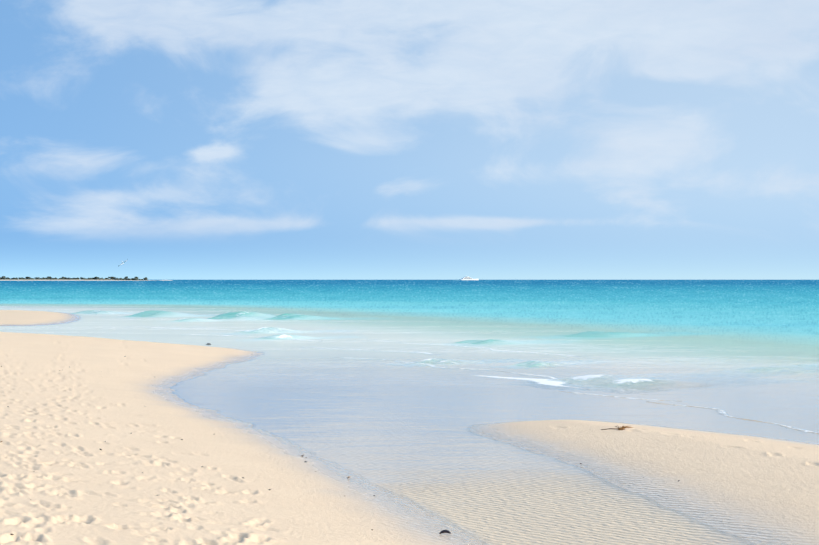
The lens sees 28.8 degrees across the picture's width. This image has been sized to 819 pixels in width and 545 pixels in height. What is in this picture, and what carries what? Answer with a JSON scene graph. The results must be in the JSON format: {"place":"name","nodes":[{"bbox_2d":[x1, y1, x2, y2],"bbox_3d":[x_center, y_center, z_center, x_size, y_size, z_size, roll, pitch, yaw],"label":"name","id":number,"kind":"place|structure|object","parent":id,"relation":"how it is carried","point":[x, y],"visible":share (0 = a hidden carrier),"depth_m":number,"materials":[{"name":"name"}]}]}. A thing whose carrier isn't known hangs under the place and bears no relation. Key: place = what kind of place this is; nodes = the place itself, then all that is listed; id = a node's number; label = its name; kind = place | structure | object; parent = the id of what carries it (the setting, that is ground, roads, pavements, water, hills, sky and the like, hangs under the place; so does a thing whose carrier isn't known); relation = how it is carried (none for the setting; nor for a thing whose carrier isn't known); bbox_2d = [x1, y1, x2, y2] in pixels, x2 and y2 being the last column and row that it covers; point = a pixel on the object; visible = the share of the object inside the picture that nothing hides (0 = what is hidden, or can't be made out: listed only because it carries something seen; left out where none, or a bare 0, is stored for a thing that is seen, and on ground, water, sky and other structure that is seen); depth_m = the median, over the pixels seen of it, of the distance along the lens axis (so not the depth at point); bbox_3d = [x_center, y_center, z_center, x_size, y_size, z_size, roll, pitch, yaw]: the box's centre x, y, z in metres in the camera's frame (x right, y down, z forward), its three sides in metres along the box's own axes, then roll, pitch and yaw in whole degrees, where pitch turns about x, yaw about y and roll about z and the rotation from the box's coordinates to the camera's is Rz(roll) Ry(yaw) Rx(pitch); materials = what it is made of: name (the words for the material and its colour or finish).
{"place":"outdoors","nodes":[
{"label":"outdoors","id":0,"kind":"place"},
{"bbox_2d":[0,279,156,280],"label":"island land","id":1,"kind":"structure","parent":0,"point":[66,280],"depth_m":2512.92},
{"bbox_2d":[0,276,147,279],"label":"island trees","id":2,"kind":"object","parent":1,"relation":"on","point":[108,278],"visible":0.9,"depth_m":2548.96,"materials":[{"name":"green plant"}]},
{"bbox_2d":[0,280,818,544],"bbox_3d":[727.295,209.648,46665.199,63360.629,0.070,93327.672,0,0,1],"label":"sea water","id":3,"kind":"structure","parent":0,"point":[372,412],"depth_m":33.84,"materials":[{"name":"blue liquid"}]},
{"bbox_2d":[70,310,136,313],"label":"wave","id":4,"kind":"object","parent":3,"relation":"on","point":[96,312],"visible":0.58,"depth_m":76.20,"materials":[{"name":"liquid"}]},
{"bbox_2d":[123,310,211,316],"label":"wave","id":5,"kind":"object","parent":3,"relation":"on","point":[152,313],"visible":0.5,"depth_m":70.32,"materials":[{"name":"liquid"}]},
{"bbox_2d":[174,318,229,321],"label":"wave","id":6,"kind":"object","parent":3,"relation":"on","point":[190,319],"visible":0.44,"depth_m":62.56,"materials":[{"name":"liquid"}]},
{"bbox_2d":[207,311,275,318],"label":"wave","id":7,"kind":"object","parent":3,"relation":"on","point":[242,315],"visible":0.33,"depth_m":66.37,"materials":[{"name":"liquid"}]},
{"bbox_2d":[190,334,317,340],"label":"foam line","id":8,"kind":"object","parent":3,"relation":"on","point":[259,336],"visible":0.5,"depth_m":45.71,"materials":[{"name":"liquid"}]},
{"bbox_2d":[235,327,312,332],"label":"wave","id":9,"kind":"object","parent":3,"relation":"on","point":[270,330],"visible":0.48,"depth_m":48.96,"materials":[{"name":"liquid"}]},
{"bbox_2d":[255,334,322,339],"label":"wave","id":10,"kind":"object","parent":3,"relation":"on","point":[281,336],"visible":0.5,"depth_m":43.83,"materials":[{"name":"liquid"}]},
{"bbox_2d":[266,313,345,319],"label":"wave","id":11,"kind":"object","parent":3,"relation":"on","point":[287,316],"visible":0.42,"depth_m":65.35,"materials":[{"name":"liquid"}]},
{"bbox_2d":[310,347,437,354],"bbox_3d":[-0.772,1.798,36.726,0.574,0.012,5.249,0,0,-39],"label":"foam line","id":12,"kind":"object","parent":3,"relation":"on","point":[375,350],"visible":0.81,"depth_m":36.16,"materials":[{"name":"liquid"}]},
{"bbox_2d":[338,357,556,378],"bbox_3d":[0.871,1.765,29.343,0.669,0.012,9.747,0,0,-27],"label":"foam line","id":13,"kind":"object","parent":3,"relation":"on","point":[550,377],"visible":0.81,"depth_m":29.21,"materials":[{"name":"liquid"}]},
{"bbox_2d":[412,358,485,363],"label":"wave","id":14,"kind":"object","parent":3,"relation":"on","point":[425,361],"visible":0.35,"depth_m":31.23,"materials":[{"name":"liquid"}]},
{"bbox_2d":[459,275,478,279],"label":"motor yacht","id":15,"kind":"object","parent":3,"relation":"on","point":[466,278],"visible":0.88,"depth_m":3402.82,"materials":[{"name":"white"}]},
{"bbox_2d":[368,340,577,356],"bbox_3d":[1.484,1.805,38.261,0.635,0.012,10.485,0,0,-27],"label":"foam line","id":16,"kind":"object","parent":3,"relation":"on","point":[480,347],"visible":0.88,"depth_m":37.72,"materials":[{"name":"liquid"}]},
{"bbox_2d":[455,339,532,344],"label":"wave","id":17,"kind":"object","parent":3,"relation":"on","point":[492,342],"visible":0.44,"depth_m":40.59,"materials":[{"name":"liquid"}]},
{"bbox_2d":[474,375,586,388],"bbox_3d":[2.183,1.748,25.612,0.904,0.012,3.868,0,0,-22],"label":"foam line","id":18,"kind":"object","parent":3,"relation":"on","point":[547,382],"visible":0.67,"depth_m":25.50,"materials":[{"name":"liquid"}]},
{"bbox_2d":[513,361,572,365],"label":"wave","id":19,"kind":"object","parent":3,"relation":"on","point":[534,363],"visible":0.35,"depth_m":30.40,"materials":[{"name":"liquid"}]},
{"bbox_2d":[555,331,662,337],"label":"wave","id":20,"kind":"object","parent":3,"relation":"on","point":[601,334],"visible":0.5,"depth_m":45.59,"materials":[{"name":"liquid"}]},
{"bbox_2d":[563,391,676,400],"bbox_3d":[2.820,1.734,22.327,0.225,0.012,2.476,0,0,-37],"label":"foam line","id":21,"kind":"object","parent":3,"relation":"on","point":[620,397],"visible":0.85,"depth_m":22.04,"materials":[{"name":"liquid"}]},
{"bbox_2d":[548,375,721,387],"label":"wave","id":22,"kind":"object","parent":3,"relation":"on","point":[612,380],"visible":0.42,"depth_m":24.74,"materials":[{"name":"liquid"}]},
{"bbox_2d":[646,401,818,433],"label":"foam line","id":23,"kind":"object","parent":3,"relation":"on","point":[722,412],"visible":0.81,"depth_m":19.23,"materials":[{"name":"liquid"}]},
{"bbox_2d":[733,366,818,372],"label":"wave","id":24,"kind":"object","parent":3,"relation":"on","point":[785,369],"visible":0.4,"depth_m":28.48,"materials":[{"name":"liquid"}]},
{"bbox_2d":[0,310,818,544],"bbox_3d":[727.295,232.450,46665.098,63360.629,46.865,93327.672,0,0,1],"label":"beach sand","id":25,"kind":"structure","parent":0,"point":[58,429],"depth_m":12.42,"materials":[{"name":"beige sand"}]},
{"bbox_2d":[0,356,679,534],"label":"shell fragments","id":26,"kind":"object","parent":25,"relation":"on","point":[242,477],"visible":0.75,"depth_m":13.06,"materials":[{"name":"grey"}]},
{"bbox_2d":[439,530,450,533],"bbox_3d":[0.227,1.651,10.144,0.077,0.024,0.024,0,0,1],"label":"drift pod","id":27,"kind":"object","parent":25,"relation":"on","point":[445,531],"visible":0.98,"depth_m":10.14,"materials":[{"name":"black"}]},
{"bbox_2d":[601,426,632,429],"bbox_3d":[2.118,1.587,16.260,0.322,0.052,0.157,0,0,1],"label":"seaweed","id":28,"kind":"object","parent":25,"relation":"on","point":[620,428],"visible":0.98,"depth_m":16.24,"materials":[{"name":"brown plant"}]},
{"bbox_2d":[0,0,818,279],"label":"sky","id":29,"kind":"structure","parent":0,"point":[170,139],"materials":[{"name":"blue"}]}
]}

